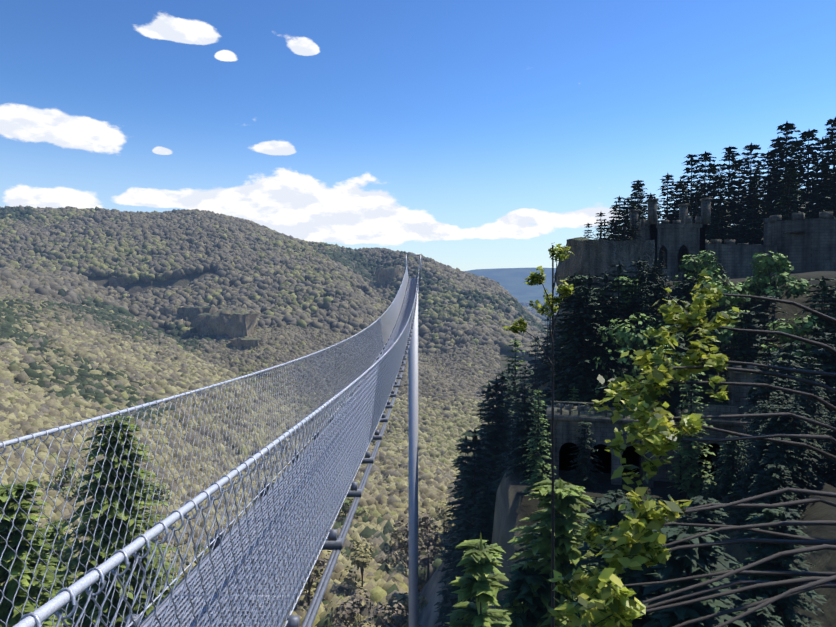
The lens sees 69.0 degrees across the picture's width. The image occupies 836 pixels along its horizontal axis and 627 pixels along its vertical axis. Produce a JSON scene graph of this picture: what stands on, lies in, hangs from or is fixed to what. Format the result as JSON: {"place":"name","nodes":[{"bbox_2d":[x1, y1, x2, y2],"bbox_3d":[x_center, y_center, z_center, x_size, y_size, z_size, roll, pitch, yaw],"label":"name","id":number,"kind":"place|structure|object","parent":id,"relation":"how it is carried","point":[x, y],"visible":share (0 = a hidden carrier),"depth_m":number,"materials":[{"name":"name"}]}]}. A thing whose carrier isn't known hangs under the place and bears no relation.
{"place":"outdoors","nodes":[
{"label":"outdoors","id":0,"kind":"place"},
{"bbox_2d":[124,279,418,626],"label":"bridge substructure","id":1,"kind":"object","parent":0,"point":[333,543],"visible":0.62,"depth_m":5.75,"materials":[{"name":"grey metal"}]},
{"bbox_2d":[141,278,416,626],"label":"bridge deck","id":2,"kind":"structure","parent":1,"relation":"on","point":[405,313],"depth_m":4.95,"materials":[{"name":"grey metal"}]},
{"bbox_2d":[0,0,835,270],"label":"sky","id":3,"kind":"structure","parent":0,"point":[465,135],"materials":[{"name":"blue"}]},
{"bbox_2d":[78,255,835,626],"bbox_3d":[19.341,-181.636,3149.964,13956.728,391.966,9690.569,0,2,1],"label":"ground","id":4,"kind":"structure","parent":0,"point":[514,505],"depth_m":39.91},
{"bbox_2d":[109,276,127,288],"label":"hill outcrop","id":5,"kind":"object","parent":4,"relation":"on","point":[114,282],"visible":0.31,"depth_m":643.21,"materials":[{"name":"grey stone"}]},
{"bbox_2d":[157,304,192,314],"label":"hill outcrop","id":6,"kind":"object","parent":4,"relation":"on","point":[169,310],"visible":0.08,"depth_m":559.51,"materials":[{"name":"grey stone"}]},
{"bbox_2d":[178,305,217,319],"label":"hill outcrop","id":7,"kind":"object","parent":4,"relation":"on","point":[191,313],"visible":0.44,"depth_m":550.81,"materials":[{"name":"grey stone"}]},
{"bbox_2d":[0,267,418,626],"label":"bridge cables","id":8,"kind":"object","parent":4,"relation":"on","point":[49,608],"visible":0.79,"depth_m":1.98,"materials":[{"name":"silver metal"}]},
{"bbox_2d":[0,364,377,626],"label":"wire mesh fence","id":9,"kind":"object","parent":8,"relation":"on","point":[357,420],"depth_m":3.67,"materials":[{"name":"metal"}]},
{"bbox_2d":[0,336,399,626],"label":"bridge clips","id":10,"kind":"object","parent":8,"relation":"attached to","point":[74,603],"visible":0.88,"depth_m":2.55,"materials":[{"name":"metal"}]},
{"bbox_2d":[295,318,409,445],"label":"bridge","id":11,"kind":"structure","parent":8,"relation":"attached to","point":[389,365],"depth_m":12.69,"materials":[{"name":"metal"}]},
{"bbox_2d":[380,268,418,344],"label":"bridge","id":12,"kind":"structure","parent":8,"relation":"on","point":[393,310],"depth_m":36.73,"materials":[{"name":"grey metal"}]},
{"bbox_2d":[191,308,259,337],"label":"hill outcrop","id":13,"kind":"object","parent":4,"relation":"on","point":[230,324],"visible":0.44,"depth_m":515.24,"materials":[{"name":"grey stone"}]},
{"bbox_2d":[0,396,460,626],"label":"woods","id":14,"kind":"object","parent":4,"relation":"on","point":[384,499],"visible":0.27,"depth_m":162.22,"materials":[{"name":"green plant"}]},
{"bbox_2d":[228,337,261,348],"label":"hill outcrop","id":15,"kind":"object","parent":4,"relation":"on","point":[239,343],"visible":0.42,"depth_m":496.04,"materials":[{"name":"grey stone"}]},
{"bbox_2d":[0,286,500,467],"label":"woods","id":16,"kind":"object","parent":4,"relation":"on","point":[82,362],"visible":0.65,"depth_m":344.42,"materials":[{"name":"green plant"}]},
{"bbox_2d":[257,371,272,376],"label":"hill outcrop","id":17,"kind":"object","parent":4,"relation":"on","point":[263,375],"visible":0.04,"depth_m":448.41,"materials":[{"name":"grey stone"}]},
{"bbox_2d":[0,205,549,364],"bbox_3d":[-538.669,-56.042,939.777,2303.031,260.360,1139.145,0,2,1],"label":"woods","id":18,"kind":"object","parent":4,"relation":"on","point":[273,278],"visible":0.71,"depth_m":678.69,"materials":[{"name":"green plant"}]},
{"bbox_2d":[0,416,594,626],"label":"trees","id":19,"kind":"object","parent":4,"relation":"on","point":[482,584],"depth_m":26.57,"materials":[{"name":"green plant"}]},
{"bbox_2d":[375,267,398,285],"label":"hill outcrop","id":20,"kind":"object","parent":4,"relation":"on","point":[383,275],"visible":0.4,"depth_m":786.59,"materials":[{"name":"grey stone"}]},
{"bbox_2d":[405,254,421,626],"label":"bridge portal","id":21,"kind":"object","parent":4,"relation":"on","point":[413,469],"visible":0.77,"depth_m":63.25,"materials":[{"name":"grey metal"}]},
{"bbox_2d":[0,116,835,626],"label":"trees","id":22,"kind":"object","parent":4,"relation":"on","point":[516,444],"depth_m":45.40,"materials":[{"name":"green plant"}]},
{"bbox_2d":[554,237,654,381],"bbox_3d":[19.417,7.954,64.597,10.223,31.423,14.162,0,2,1],"label":"cliff face","id":23,"kind":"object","parent":4,"relation":"on","point":[594,257],"visible":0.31,"depth_m":58.50},
{"bbox_2d":[506,363,777,487],"bbox_3d":[16.538,9.473,41.034,20.986,12.620,4.427,0,2,8],"label":"ruined arcade","id":24,"kind":"object","parent":4,"relation":"on","point":[569,417],"visible":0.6,"depth_m":39.92,"materials":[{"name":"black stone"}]},
{"bbox_2d":[559,442,722,475],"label":"archway openings","id":25,"kind":"object","parent":24,"relation":"attached to","point":[631,455],"visible":0.04,"depth_m":42.44,"materials":[{"name":"black"}]},
{"bbox_2d":[639,386,684,494],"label":"arcade poles","id":26,"kind":"object","parent":4,"relation":"on","point":[680,443],"visible":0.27,"depth_m":37.90,"materials":[{"name":"grey metal"}]},
{"bbox_2d":[502,242,835,626],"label":"tree","id":27,"kind":"object","parent":4,"relation":"on","point":[647,543],"depth_m":4.22,"materials":[{"name":"green plant"}]},
{"bbox_2d":[520,301,557,326],"bbox_3d":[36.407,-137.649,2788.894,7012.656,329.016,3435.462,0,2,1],"label":"woods","id":28,"kind":"object","parent":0,"point":[533,310],"depth_m":2470.88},
{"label":"castle crag","id":29,"kind":"structure","parent":0,"visible":0},
{"bbox_2d":[629,198,835,281],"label":"castle ruin","id":30,"kind":"object","parent":29,"relation":"on","point":[801,242],"visible":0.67,"depth_m":60.66,"materials":[{"name":"stone"}]}
]}

